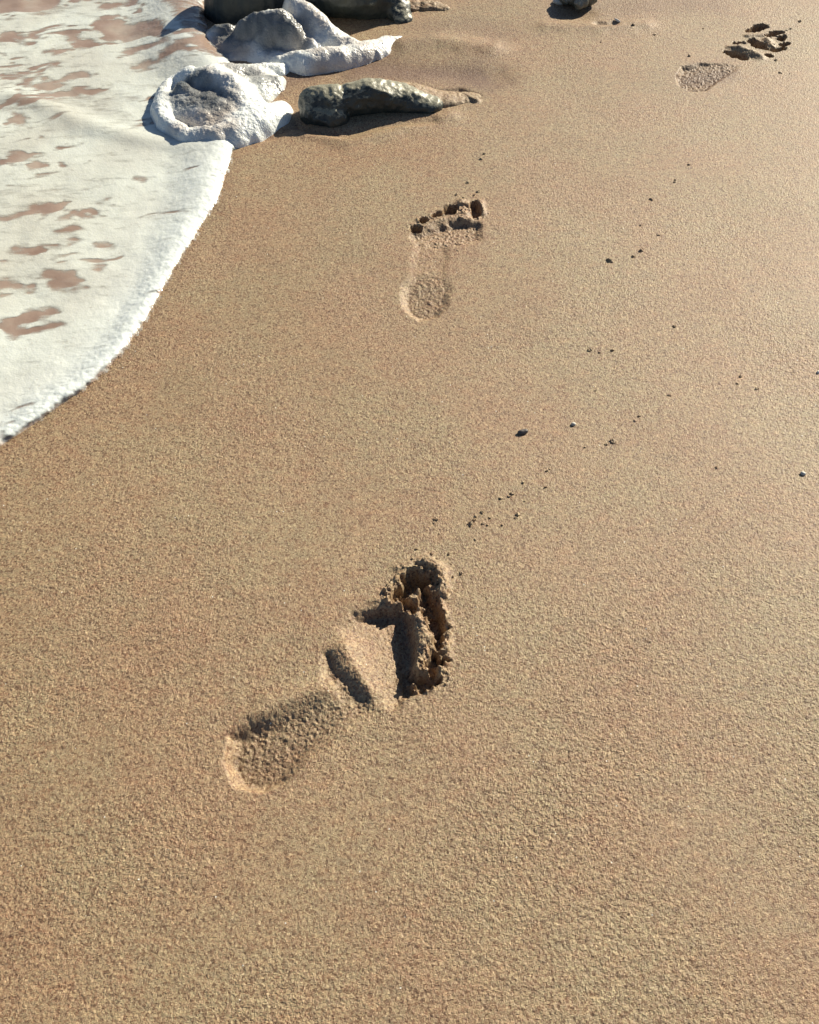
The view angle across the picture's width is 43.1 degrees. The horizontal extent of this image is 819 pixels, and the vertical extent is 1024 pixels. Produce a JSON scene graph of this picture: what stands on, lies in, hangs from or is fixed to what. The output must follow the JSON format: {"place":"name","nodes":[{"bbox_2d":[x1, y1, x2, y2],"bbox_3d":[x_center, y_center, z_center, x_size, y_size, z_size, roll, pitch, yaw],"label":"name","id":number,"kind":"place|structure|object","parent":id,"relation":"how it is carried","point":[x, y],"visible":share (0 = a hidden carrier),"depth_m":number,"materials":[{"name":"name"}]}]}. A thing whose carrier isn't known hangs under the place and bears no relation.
{"place":"outdoors","nodes":[
{"label":"outdoors","id":0,"kind":"place"},
{"bbox_2d":[0,0,232,445],"bbox_3d":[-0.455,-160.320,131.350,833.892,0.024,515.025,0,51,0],"label":"sea water","id":1,"kind":"structure","parent":0,"point":[110,29],"depth_m":1.60,"materials":[{"name":"liquid"}]},
{"bbox_2d":[0,0,233,440],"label":"sea foam","id":2,"kind":"object","parent":1,"relation":"on","point":[112,152],"visible":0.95,"depth_m":1.42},
{"bbox_2d":[150,62,292,148],"bbox_3d":[-0.281,-0.628,1.554,0.217,0.048,0.251,0,51,0],"label":"foam heap","id":3,"kind":"object","parent":2,"relation":"on","point":[234,105],"visible":1,"depth_m":1.53,"materials":[{"name":"white liquid"}]},
{"bbox_2d":[0,0,818,1023],"bbox_3d":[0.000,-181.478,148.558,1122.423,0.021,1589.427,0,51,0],"label":"sand","id":4,"kind":"structure","parent":0,"point":[580,784],"depth_m":1.03,"materials":[{"name":"beige sand"}]},
{"bbox_2d":[204,0,401,75],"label":"foam heap","id":5,"kind":"object","parent":4,"relation":"on","point":[302,37],"visible":0.97,"depth_m":1.65,"materials":[{"name":"sea foam"},{"name":"water"}]},
{"bbox_2d":[222,557,452,793],"bbox_3d":[-0.048,0.155,0.950,0.123,0.034,0.294,37,60,26],"label":"footprint","id":6,"kind":"object","parent":4,"relation":"in","point":[370,651],"visible":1,"depth_m":0.95},
{"bbox_2d":[305,0,449,23],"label":"wet rock","id":7,"kind":"object","parent":4,"relation":"on","point":[397,11],"visible":0.91,"depth_m":1.73,"materials":[{"name":"grey stone"}]},
{"bbox_2d":[298,78,481,127],"bbox_3d":[-0.024,-0.626,1.561,0.291,0.064,0.086,-11,52,-9],"label":"wet rock","id":8,"kind":"object","parent":4,"relation":"on","point":[330,105],"visible":0.98,"depth_m":1.53,"materials":[{"name":"grey stone"}]},
{"bbox_2d":[400,197,484,321],"bbox_3d":[0.043,-0.328,1.340,0.110,0.018,0.258,0,51,0],"label":"footprint","id":9,"kind":"object","parent":4,"relation":"on","point":[426,293],"visible":0.99,"depth_m":1.34},
{"bbox_2d":[517,429,527,434],"bbox_3d":[0.124,-0.088,1.140,0.013,0.007,0.007,-9,52,-7],"label":"pebble","id":10,"kind":"object","parent":4,"relation":"on","point":[522,431],"visible":1,"depth_m":1.14,"materials":[{"name":"grey stone"}]},
{"bbox_2d":[560,0,597,9],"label":"knobbly stone","id":11,"kind":"object","parent":4,"relation":"on","point":[578,4],"visible":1,"depth_m":1.75,"materials":[{"name":"grey stone"}]},
{"bbox_2d":[672,22,790,93],"bbox_3d":[0.520,-0.724,1.664,0.288,0.025,0.091,-36,59,-26],"label":"footprint","id":12,"kind":"object","parent":4,"relation":"in","point":[748,47],"visible":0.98,"depth_m":1.65},
{"bbox_2d":[552,0,561,4],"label":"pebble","id":13,"kind":"object","parent":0,"point":[558,2],"visible":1,"depth_m":1.77,"materials":[{"name":"grey stone"}]}
]}

